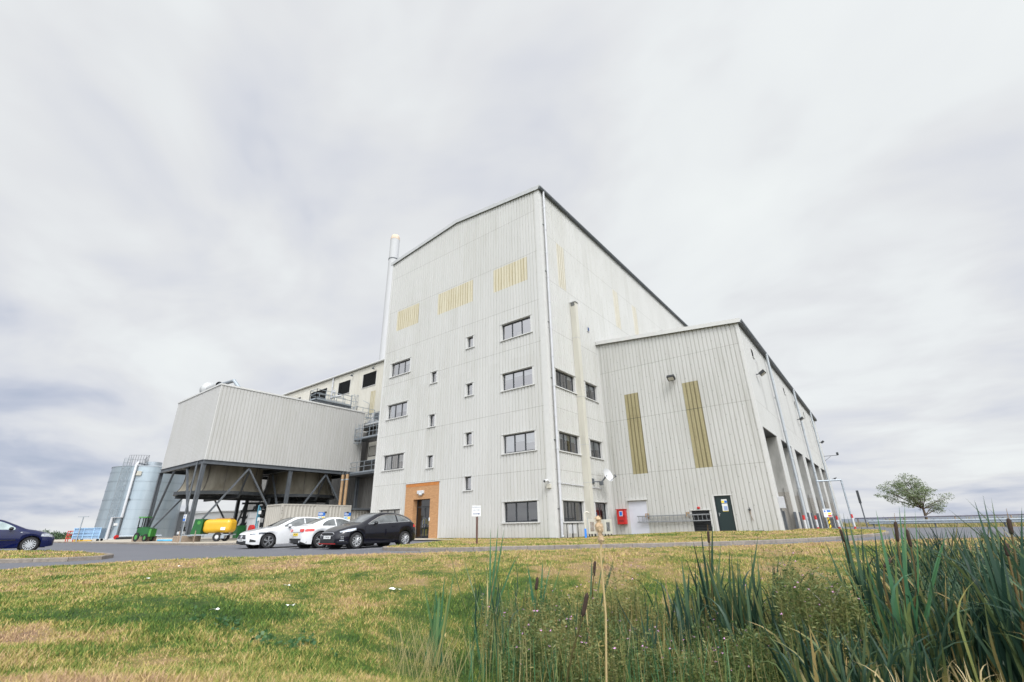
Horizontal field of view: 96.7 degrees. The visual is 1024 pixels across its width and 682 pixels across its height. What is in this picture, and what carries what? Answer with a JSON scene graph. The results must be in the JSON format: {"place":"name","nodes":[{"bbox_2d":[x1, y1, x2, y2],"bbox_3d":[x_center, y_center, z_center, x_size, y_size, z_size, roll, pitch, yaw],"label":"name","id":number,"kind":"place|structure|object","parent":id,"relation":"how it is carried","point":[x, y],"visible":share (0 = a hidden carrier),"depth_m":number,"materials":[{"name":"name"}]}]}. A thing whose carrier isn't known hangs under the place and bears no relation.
{"place":"outdoors","nodes":[
{"label":"outdoors","id":0,"kind":"place"},
{"bbox_2d":[0,551,104,558],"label":"traffic island","id":1,"kind":"structure","parent":0,"point":[52,554],"depth_m":15.81,"materials":[{"name":"green plant"}]},
{"bbox_2d":[0,549,106,558],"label":"island grass","id":2,"kind":"structure","parent":1,"relation":"on","point":[20,552],"depth_m":16.18,"materials":[{"name":"green plant"}]},
{"bbox_2d":[247,505,260,530],"bbox_3d":[-20.700,14.580,36.622,1.110,2.620,0.380,-17,-27,34],"label":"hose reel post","id":3,"kind":"object","parent":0,"point":[250,527],"visible":0.65,"depth_m":36.56,"materials":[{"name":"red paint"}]},
{"bbox_2d":[0,526,1023,681],"bbox_3d":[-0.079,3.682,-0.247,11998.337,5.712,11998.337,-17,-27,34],"label":"ground","id":4,"kind":"structure","parent":0,"point":[442,572],"depth_m":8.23,"materials":[{"name":"green plant"}]},
{"bbox_2d":[38,529,68,539],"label":"background bush","id":5,"kind":"object","parent":4,"relation":"on","point":[56,535],"visible":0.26,"depth_m":75.73,"materials":[{"name":"green plant"}]},
{"bbox_2d":[0,550,113,562],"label":"kerb","id":6,"kind":"structure","parent":4,"relation":"on","point":[57,559],"depth_m":14.13,"materials":[{"name":"concrete"}]},
{"bbox_2d":[54,537,236,542],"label":"concrete slab","id":7,"kind":"structure","parent":4,"relation":"on","point":[210,540],"depth_m":42.37,"materials":[{"name":"beige concrete"}]},
{"bbox_2d":[71,527,106,540],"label":"waste skip","id":8,"kind":"object","parent":7,"relation":"on","point":[92,533],"visible":0.88,"depth_m":47.75,"materials":[{"name":"blue paint"}]},
{"bbox_2d":[89,455,185,539],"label":"storage silo","id":9,"kind":"object","parent":7,"relation":"on","point":[127,499],"visible":0.84,"depth_m":62.04,"materials":[{"name":"metal"}]},
{"bbox_2d":[133,517,156,541],"bbox_3d":[-32.161,16.546,40.093,1.425,2.026,0.905,-2,-22,2],"label":"tractor","id":10,"kind":"object","parent":7,"relation":"on","point":[144,531],"visible":0.94,"depth_m":39.75,"materials":[{"name":"green metal"}]},
{"bbox_2d":[174,510,240,535],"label":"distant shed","id":11,"kind":"structure","parent":7,"relation":"on","point":[180,519],"depth_m":70.09,"materials":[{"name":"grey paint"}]},
{"bbox_2d":[182,518,236,540],"bbox_3d":[-23.075,14.336,34.571,3.850,1.620,1.240,-1,-22,0],"label":"water bowser","id":12,"kind":"object","parent":7,"relation":"on","point":[216,526],"visible":0.99,"depth_m":34.20,"materials":[{"name":"yellow paint"}]},
{"bbox_2d":[190,511,263,537],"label":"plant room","id":13,"kind":"object","parent":7,"relation":"on","point":[215,514],"visible":0.18,"depth_m":58.68,"materials":[{"name":"metal"}]},
{"bbox_2d":[232,525,246,537],"bbox_3d":[-24.042,16.841,40.057,0.860,1.140,0.800,-17,-27,34],"label":"green bin","id":14,"kind":"object","parent":7,"relation":"on","point":[239,529],"visible":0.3,"depth_m":39.84,"materials":[{"name":"plastic"}]},
{"bbox_2d":[131,383,365,542],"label":"cooling tower","id":15,"kind":"structure","parent":7,"relation":"on","point":[231,442],"depth_m":41.74,"materials":[{"name":"metal"}]},
{"bbox_2d":[199,379,240,392],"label":"steam duct header","id":16,"kind":"object","parent":15,"relation":"on","point":[205,386],"visible":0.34,"depth_m":45.94,"materials":[{"name":"metal"}]},
{"bbox_2d":[309,389,378,419],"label":"roof access platform","id":17,"kind":"structure","parent":15,"relation":"on","point":[328,401],"depth_m":50.02,"materials":[{"name":"grey paint"}]},
{"bbox_2d":[354,422,377,444],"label":"cage ladder platform","id":18,"kind":"structure","parent":15,"relation":"attached to","point":[368,438],"depth_m":47.73,"materials":[{"name":"grey paint"}]},
{"bbox_2d":[246,518,259,530],"bbox_3d":[-22.515,16.288,39.545,1.080,1.720,0.680,-17,-27,34],"label":"control cabinet","id":19,"kind":"object","parent":7,"relation":"on","point":[251,521],"visible":0.27,"depth_m":39.49,"materials":[{"name":"white metal"}]},
{"bbox_2d":[239,498,328,527],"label":"pipe rack","id":20,"kind":"object","parent":7,"relation":"on","point":[263,512],"visible":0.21,"depth_m":44.92,"materials":[{"name":"metal"}]},
{"bbox_2d":[263,504,351,526],"bbox_3d":[-16.731,14.903,37.594,2.490,2.560,6.180,-17,-27,34],"label":"shipping container","id":21,"kind":"object","parent":7,"relation":"on","point":[275,513],"visible":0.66,"depth_m":36.34,"materials":[{"name":"beige metal"}]},
{"bbox_2d":[316,506,327,517],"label":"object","id":22,"kind":"structure","parent":21,"relation":"in","point":[322,511],"depth_m":37.44,"materials":[{"name":"white metal"}]},
{"bbox_2d":[343,507,350,519],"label":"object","id":23,"kind":"structure","parent":21,"relation":"in","point":[346,515],"depth_m":39.09,"materials":[{"name":"white metal"}]},
{"bbox_2d":[247,359,383,509],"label":"boiler wing","id":24,"kind":"structure","parent":7,"relation":"on","point":[364,382],"depth_m":56.84,"materials":[{"name":"white metal"}]},
{"bbox_2d":[379,234,399,359],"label":"flue stack","id":25,"kind":"object","parent":24,"relation":"on","point":[394,248],"visible":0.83,"depth_m":65.88,"materials":[{"name":"paint"}]},
{"bbox_2d":[338,472,344,504],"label":"exhaust pipe","id":26,"kind":"object","parent":7,"relation":"on","point":[341,488],"visible":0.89,"depth_m":41.55,"materials":[{"name":"metal"}]},
{"bbox_2d":[343,472,349,504],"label":"exhaust pipe","id":27,"kind":"object","parent":7,"relation":"on","point":[346,488],"visible":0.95,"depth_m":41.16,"materials":[{"name":"metal"}]},
{"bbox_2d":[340,421,378,507],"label":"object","id":28,"kind":"structure","parent":7,"relation":"on","point":[364,499],"depth_m":47.85,"materials":[{"name":"metal"}]},
{"bbox_2d":[349,459,374,474],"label":"link walkway","id":29,"kind":"structure","parent":28,"relation":"on","point":[363,471],"depth_m":45.81,"materials":[{"name":"grey paint"}]},
{"bbox_2d":[363,400,379,423],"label":"link roof platform","id":30,"kind":"structure","parent":28,"relation":"on","point":[372,420],"depth_m":50.41,"materials":[{"name":"metal"}]},
{"bbox_2d":[350,508,370,520],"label":"plant enclosure","id":31,"kind":"object","parent":7,"relation":"on","point":[356,512],"visible":0.21,"depth_m":40.01,"materials":[{"name":"grey paint"}]},
{"bbox_2d":[53,542,238,545],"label":"kerb","id":32,"kind":"structure","parent":4,"relation":"on","point":[194,544],"depth_m":32.98,"materials":[{"name":"concrete"}]},
{"bbox_2d":[189,606,337,656],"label":"ditch edge weeds","id":33,"kind":"object","parent":4,"relation":"on","point":[268,637],"visible":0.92,"depth_m":5.23,"materials":[{"name":"green plant"}]},
{"bbox_2d":[424,574,453,668],"bbox_3d":[-0.944,3.267,5.386,0.433,0.987,0.231,-10,-24,20],"label":"reed clump","id":34,"kind":"object","parent":4,"relation":"on","point":[437,623],"visible":0.84,"depth_m":5.37,"materials":[{"name":"green plant"}]},
{"bbox_2d":[487,531,518,618],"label":"reed clump","id":35,"kind":"object","parent":4,"relation":"on","point":[494,585],"visible":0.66,"depth_m":7.52,"materials":[{"name":"green plant"}]},
{"bbox_2d":[63,515,1023,537],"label":"field grass","id":36,"kind":"structure","parent":4,"relation":"on","point":[942,524],"depth_m":45.07,"materials":[{"name":"green plant"}]},
{"bbox_2d":[527,562,560,625],"bbox_3d":[0.501,4.128,7.335,0.559,1.109,0.321,8,-24,-22],"label":"cattail","id":37,"kind":"object","parent":4,"relation":"on","point":[536,588],"visible":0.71,"depth_m":7.33,"materials":[{"name":"green plant"}]},
{"bbox_2d":[566,591,588,681],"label":"cattail","id":38,"kind":"object","parent":4,"relation":"on","point":[585,603],"visible":0.99,"depth_m":4.87},
{"bbox_2d":[594,516,607,681],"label":"cattail","id":39,"kind":"object","parent":4,"relation":"on","point":[598,526],"visible":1,"depth_m":4.86},
{"bbox_2d":[589,552,613,619],"bbox_3d":[1.454,4.014,7.421,0.524,1.206,0.079,2,-22,-7],"label":"cattail","id":40,"kind":"object","parent":4,"relation":"on","point":[594,572],"visible":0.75,"depth_m":7.46,"materials":[{"name":"green plant"}]},
{"bbox_2d":[375,577,860,681],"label":"dry grass","id":41,"kind":"structure","parent":4,"relation":"on","point":[427,662],"depth_m":5.02,"materials":[{"name":"beige plant"}]},
{"bbox_2d":[590,557,647,651],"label":"flowering weeds","id":42,"kind":"object","parent":4,"relation":"on","point":[636,594],"visible":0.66,"depth_m":6.85,"materials":[{"name":"green plant"}]},
{"bbox_2d":[382,531,888,550],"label":"kerb","id":43,"kind":"structure","parent":4,"relation":"on","point":[384,548],"depth_m":16.29,"materials":[{"name":"concrete"}]},
{"bbox_2d":[386,528,885,547],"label":"verge","id":44,"kind":"structure","parent":4,"relation":"on","point":[682,535],"depth_m":22.01,"materials":[{"name":"green plant"}]},
{"bbox_2d":[472,505,480,543],"bbox_3d":[-1.640,8.459,20.924,0.410,1.690,0.084,-1,-22,1],"label":"car park sign","id":45,"kind":"object","parent":44,"relation":"on","point":[476,510],"visible":1,"depth_m":21.08,"materials":[{"name":"white metal"}]},
{"bbox_2d":[566,523,578,537],"bbox_3d":[3.620,11.317,27.207,0.435,0.815,0.635,-17,-27,34],"label":"meter box","id":46,"kind":"object","parent":44,"relation":"on","point":[572,528],"visible":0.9,"depth_m":27.13,"materials":[{"name":"white paint"}]},
{"bbox_2d":[583,511,588,537],"bbox_3d":[4.395,10.752,26.645,0.366,1.509,0.211,1,-22,-4],"label":"vent pipe","id":47,"kind":"object","parent":44,"relation":"on","point":[585,531],"visible":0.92,"depth_m":26.61,"materials":[{"name":"metal"}]},
{"bbox_2d":[585,519,596,536],"bbox_3d":[4.845,11.556,28.132,0.379,1.020,0.900,-17,-27,34],"label":"air conditioning unit","id":48,"kind":"object","parent":44,"relation":"on","point":[590,524],"visible":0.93,"depth_m":27.94,"materials":[{"name":"white metal"}]},
{"bbox_2d":[600,519,612,535],"bbox_3d":[6.140,12.140,29.610,0.379,1.000,1.000,-17,-27,34],"label":"air conditioning unit","id":49,"kind":"object","parent":44,"relation":"on","point":[607,525],"visible":0.94,"depth_m":29.41,"materials":[{"name":"white metal"}]},
{"bbox_2d":[627,604,664,678],"bbox_3d":[1.639,3.779,5.748,0.590,0.867,0.572,-6,-23,12],"label":"reed clump","id":50,"kind":"object","parent":4,"relation":"on","point":[653,640],"visible":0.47,"depth_m":5.72,"materials":[{"name":"green plant"}]},
{"bbox_2d":[458,579,857,681],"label":"weed stalks","id":51,"kind":"object","parent":4,"relation":"on","point":[482,665],"visible":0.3,"depth_m":5.29,"materials":[{"name":"green plant"}]},
{"bbox_2d":[477,572,873,681],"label":"flowering weeds","id":52,"kind":"object","parent":4,"relation":"on","point":[571,638],"visible":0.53,"depth_m":5.51,"materials":[{"name":"green plant"}]},
{"bbox_2d":[482,561,861,670],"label":"pink flowers","id":53,"kind":"object","parent":52,"relation":"on","point":[655,627],"visible":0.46,"depth_m":5.74,"materials":[{"name":"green plant"}]},
{"bbox_2d":[660,560,710,657],"bbox_3d":[2.416,3.801,6.455,0.825,1.270,0.581,-7,-23,13],"label":"reed clump","id":54,"kind":"object","parent":4,"relation":"on","point":[679,612],"visible":0.64,"depth_m":6.36,"materials":[{"name":"green plant"}]},
{"bbox_2d":[687,522,730,640],"bbox_3d":[3.000,3.654,6.916,0.748,1.666,0.962,-17,-27,34],"label":"reed clump","id":55,"kind":"object","parent":4,"relation":"on","point":[705,587],"visible":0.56,"depth_m":7.07,"materials":[{"name":"green plant"}]},
{"bbox_2d":[595,318,842,534],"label":"loading hall","id":56,"kind":"structure","parent":4,"relation":"on","point":[711,426],"depth_m":32.40,"materials":[{"name":"grey metal"}]},
{"bbox_2d":[615,509,627,523],"bbox_3d":[7.856,12.566,32.582,0.760,1.020,0.305,-17,-27,34],"label":"fire hose cabinet","id":57,"kind":"object","parent":56,"relation":"attached to","point":[621,516],"visible":1,"depth_m":32.47,"materials":[{"name":"red metal"}]},
{"bbox_2d":[628,501,649,533],"bbox_3d":[8.947,12.451,32.049,1.340,2.190,0.060,-17,-27,34],"label":"door","id":58,"kind":"structure","parent":56,"relation":"in","point":[638,508],"depth_m":32.06,"materials":[{"name":"paint"}]},
{"bbox_2d":[637,512,710,522],"bbox_3d":[10.737,11.815,30.545,4.890,0.593,0.315,-17,-27,34],"label":"wall ladder","id":59,"kind":"object","parent":56,"relation":"attached to","point":[681,515],"depth_m":30.36,"materials":[{"name":"grey metal"}]},
{"bbox_2d":[714,495,736,530],"bbox_3d":[13.516,10.944,28.862,1.000,2.170,0.139,-17,-27,34],"label":"door","id":60,"kind":"structure","parent":56,"relation":"in","point":[726,521],"depth_m":28.88,"materials":[{"name":"green metal"}]},
{"bbox_2d":[777,496,785,529],"bbox_3d":[16.222,10.251,27.145,0.285,1.860,0.420,-17,-27,34],"label":"switch cabinet","id":61,"kind":"object","parent":56,"relation":"attached to","point":[781,501],"visible":1,"depth_m":27.19,"materials":[{"name":"white metal"}]},
{"bbox_2d":[704,539,757,652],"bbox_3d":[3.103,3.610,6.410,0.879,1.584,0.720,18,-29,-38],"label":"reed clump","id":62,"kind":"object","parent":4,"relation":"on","point":[741,587],"visible":0.45,"depth_m":6.41,"materials":[{"name":"green plant"}]},
{"bbox_2d":[450,510,1023,681],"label":"reed bed","id":63,"kind":"object","parent":4,"relation":"on","point":[942,639],"visible":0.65,"depth_m":5.36,"materials":[{"name":"green plant"}]},
{"bbox_2d":[707,553,818,671],"bbox_3d":[3.399,3.600,6.124,1.456,1.425,1.073,-17,-27,34],"label":"reed clump","id":64,"kind":"object","parent":4,"relation":"on","point":[760,608],"visible":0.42,"depth_m":6.10,"materials":[{"name":"green plant"}]},
{"bbox_2d":[759,544,880,669],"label":"flowering weeds","id":65,"kind":"object","parent":4,"relation":"on","point":[843,610],"visible":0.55,"depth_m":5.48,"materials":[{"name":"green plant"}]},
{"bbox_2d":[817,514,888,633],"bbox_3d":[4.821,3.420,6.420,0.996,1.868,1.162,-10,-24,20],"label":"reed clump","id":66,"kind":"object","parent":4,"relation":"on","point":[857,579],"visible":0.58,"depth_m":6.47,"materials":[{"name":"green plant"}]},
{"bbox_2d":[839,509,947,666],"bbox_3d":[4.900,3.128,5.743,1.256,1.998,0.865,8,-24,-22],"label":"reed clump","id":67,"kind":"object","parent":4,"relation":"on","point":[895,610],"visible":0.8,"depth_m":5.61,"materials":[{"name":"green plant"}]},
{"bbox_2d":[874,473,954,519],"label":"windswept tree","id":68,"kind":"object","parent":4,"relation":"on","point":[917,499],"visible":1,"depth_m":53.52,"materials":[{"name":"green plant"}]},
{"bbox_2d":[847,658,1023,681],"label":"dead reed litter","id":69,"kind":"object","parent":4,"relation":"on","point":[955,675],"visible":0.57,"depth_m":4.25,"materials":[{"name":"beige plant"}]},
{"bbox_2d":[855,514,1023,527],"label":"pipe fence","id":70,"kind":"object","parent":4,"relation":"on","point":[954,516],"visible":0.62,"depth_m":38.04,"materials":[{"name":"metal"}]},
{"bbox_2d":[868,517,1023,527],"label":"guard rail","id":71,"kind":"object","parent":4,"relation":"on","point":[938,521],"visible":0.76,"depth_m":36.29,"materials":[{"name":"metal"}]},
{"bbox_2d":[909,498,1023,681],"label":"reed clump","id":72,"kind":"object","parent":4,"relation":"on","point":[1011,648],"visible":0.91,"depth_m":4.58,"materials":[{"name":"green plant"}]},
{"bbox_2d":[957,587,978,681],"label":"bent reed","id":73,"kind":"object","parent":4,"relation":"on","point":[966,645],"visible":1,"depth_m":4.34,"materials":[{"name":"green plant"}]},
{"bbox_2d":[0,527,1023,569],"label":"road","id":74,"kind":"structure","parent":0,"point":[129,552],"depth_m":19.56,"materials":[{"name":"grey asphalt"}]},
{"bbox_2d":[0,519,54,549],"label":"parked car","id":75,"kind":"object","parent":74,"relation":"on","point":[13,535],"visible":0.98,"depth_m":20.61,"materials":[{"name":"blue paint"}]},
{"bbox_2d":[236,517,318,548],"bbox_3d":[-11.546,9.867,23.500,2.164,1.489,4.456,-19,-28,37],"label":"parked car","id":76,"kind":"object","parent":74,"relation":"on","point":[272,535],"visible":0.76,"depth_m":22.26,"materials":[{"name":"white paint"}]},
{"bbox_2d":[289,517,374,547],"bbox_3d":[-8.600,9.476,22.563,2.137,1.404,4.210,-21,-29,40],"label":"parked car","id":77,"kind":"object","parent":74,"relation":"on","point":[307,535],"visible":0.48,"depth_m":21.17,"materials":[{"name":"white paint"}]},
{"bbox_2d":[318,512,415,548],"bbox_3d":[-6.606,8.804,21.208,2.144,1.554,4.348,-17,-27,34],"label":"parked car","id":78,"kind":"object","parent":74,"relation":"on","point":[381,529],"visible":0.99,"depth_m":20.52,"materials":[{"name":"paint"}]},
{"bbox_2d":[822,509,831,528],"bbox_3d":[27.009,15.190,38.899,0.640,1.630,0.264,-4,-22,7],"label":"hazard sign","id":79,"kind":"object","parent":74,"relation":"on","point":[827,513],"visible":0.94,"depth_m":38.91,"materials":[{"name":"white metal"}]},
{"bbox_2d":[816,479,853,527],"bbox_3d":[27.950,14.049,39.401,2.251,3.985,0.138,-2,-22,1],"label":"lamp post","id":80,"kind":"object","parent":74,"relation":"on","point":[840,480],"visible":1,"depth_m":39.75,"materials":[{"name":"metal"}]},
{"bbox_2d":[856,490,867,527],"bbox_3d":[29.971,14.372,38.990,0.180,3.000,0.200,-17,-27,34],"label":"height gauge post","id":81,"kind":"object","parent":74,"relation":"on","point":[858,496],"visible":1,"depth_m":39.10,"materials":[{"name":"grey metal"}]},
{"bbox_2d":[0,0,1023,534],"label":"sky","id":82,"kind":"structure","parent":0,"point":[194,193],"materials":[{"name":"white"}]},
{"bbox_2d":[7,664,1023,681],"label":"lip grass","id":83,"kind":"structure","parent":0,"point":[590,680],"depth_m":2.63,"materials":[{"name":"green plant"}]},
{"bbox_2d":[370,185,725,538],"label":"process building","id":84,"kind":"structure","parent":0,"point":[505,315],"depth_m":35.62,"materials":[{"name":"white metal"}]},
{"bbox_2d":[378,508,401,513],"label":"window","id":85,"kind":"structure","parent":84,"relation":"in","point":[398,510],"depth_m":36.62,"materials":[{"name":"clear glass"}]},
{"bbox_2d":[381,452,404,471],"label":"window","id":86,"kind":"structure","parent":84,"relation":"in","point":[396,461],"depth_m":38.30,"materials":[{"name":"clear glass"}]},
{"bbox_2d":[385,400,408,420],"bbox_3d":[-9.972,6.083,39.757,2.950,1.380,0.285,-17,-27,34],"label":"window","id":87,"kind":"structure","parent":84,"relation":"in","point":[400,409],"depth_m":39.94,"materials":[{"name":"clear glass"}]},
{"bbox_2d":[389,357,411,377],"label":"window","id":88,"kind":"structure","parent":84,"relation":"in","point":[401,367],"depth_m":41.42,"materials":[{"name":"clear glass"}]},
{"bbox_2d":[415,499,429,537],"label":"entrance door","id":89,"kind":"structure","parent":84,"relation":"in","point":[423,506],"depth_m":35.52,"materials":[{"name":"clear glass"}]},
{"bbox_2d":[425,454,433,468],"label":"window","id":90,"kind":"structure","parent":84,"relation":"in","point":[429,458],"depth_m":35.55,"materials":[{"name":"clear glass"}]},
{"bbox_2d":[427,413,435,427],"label":"window","id":91,"kind":"structure","parent":84,"relation":"in","point":[431,417],"depth_m":36.76,"materials":[{"name":"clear glass"}]},
{"bbox_2d":[430,370,437,383],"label":"window","id":92,"kind":"structure","parent":84,"relation":"in","point":[433,375],"depth_m":38.13,"materials":[{"name":"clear glass"}]},
{"bbox_2d":[462,475,472,491],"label":"window","id":93,"kind":"structure","parent":84,"relation":"in","point":[467,480],"depth_m":32.56,"materials":[{"name":"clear glass"}]},
{"bbox_2d":[463,431,473,445],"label":"window","id":94,"kind":"structure","parent":84,"relation":"in","point":[469,436],"depth_m":33.74,"materials":[{"name":"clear glass"}]},
{"bbox_2d":[464,382,473,396],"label":"window","id":95,"kind":"structure","parent":84,"relation":"in","point":[469,387],"depth_m":35.16,"materials":[{"name":"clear glass"}]},
{"bbox_2d":[465,335,474,349],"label":"window","id":96,"kind":"structure","parent":84,"relation":"in","point":[470,340],"depth_m":36.64,"materials":[{"name":"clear glass"}]},
{"bbox_2d":[500,314,532,341],"bbox_3d":[0.324,-0.906,33.910,3.030,1.420,0.285,-17,-27,34],"label":"window","id":97,"kind":"structure","parent":84,"relation":"in","point":[520,326],"depth_m":34.04,"materials":[{"name":"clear glass"}]},
{"bbox_2d":[500,365,534,391],"bbox_3d":[0.399,2.735,32.433,3.030,1.400,0.285,-17,-27,34],"label":"window","id":98,"kind":"structure","parent":84,"relation":"in","point":[523,377],"depth_m":32.57,"materials":[{"name":"clear glass"}]},
{"bbox_2d":[501,429,536,454],"bbox_3d":[0.485,6.867,30.757,3.030,1.380,0.285,-17,-27,34],"label":"window","id":99,"kind":"structure","parent":84,"relation":"in","point":[524,441],"depth_m":30.87,"materials":[{"name":"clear glass"}]},
{"bbox_2d":[501,500,539,523],"bbox_3d":[0.568,10.922,29.111,3.030,1.355,0.285,-17,-27,34],"label":"window","id":100,"kind":"structure","parent":84,"relation":"in","point":[524,511],"depth_m":29.22,"materials":[{"name":"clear glass"}]},
{"bbox_2d":[554,367,576,393],"bbox_3d":[3.771,2.890,32.601,0.285,1.390,2.970,-17,-27,34],"label":"window","id":101,"kind":"structure","parent":84,"relation":"in","point":[564,380],"depth_m":32.85,"materials":[{"name":"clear glass"}]},
{"bbox_2d":[558,430,581,455],"bbox_3d":[3.855,6.957,30.951,0.285,1.370,2.970,-17,-27,34],"label":"window","id":102,"kind":"structure","parent":84,"relation":"in","point":[568,442],"depth_m":31.19,"materials":[{"name":"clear glass"}]},
{"bbox_2d":[562,500,585,522],"bbox_3d":[3.938,10.974,29.322,0.285,1.354,2.970,-17,-27,34],"label":"window","id":103,"kind":"structure","parent":84,"relation":"in","point":[573,510],"depth_m":29.51,"materials":[{"name":"clear glass"}]},
{"bbox_2d":[584,380,599,402],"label":"window","id":104,"kind":"structure","parent":84,"relation":"in","point":[591,391],"depth_m":35.72,"materials":[{"name":"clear glass"}]},
{"bbox_2d":[589,438,604,459],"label":"window","id":105,"kind":"structure","parent":84,"relation":"in","point":[595,447],"depth_m":34.07,"materials":[{"name":"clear glass"}]},
{"bbox_2d":[594,501,609,521],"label":"window","id":106,"kind":"structure","parent":84,"relation":"in","point":[601,509],"depth_m":32.53,"materials":[{"name":"clear glass"}]},
{"bbox_2d":[592,468,616,484],"bbox_3d":[6.448,9.636,32.380,1.828,1.209,0.873,0,-22,-2],"label":"satellite dish","id":107,"kind":"object","parent":84,"relation":"attached to","point":[608,474],"visible":0.98,"depth_m":32.53,"materials":[{"name":"white paint"}]},
{"bbox_2d":[841,515,1023,523],"bbox_3d":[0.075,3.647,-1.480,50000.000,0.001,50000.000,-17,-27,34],"label":"sea","id":108,"kind":"structure","parent":0,"point":[921,518],"depth_m":1511.54,"materials":[{"name":"blue liquid"}]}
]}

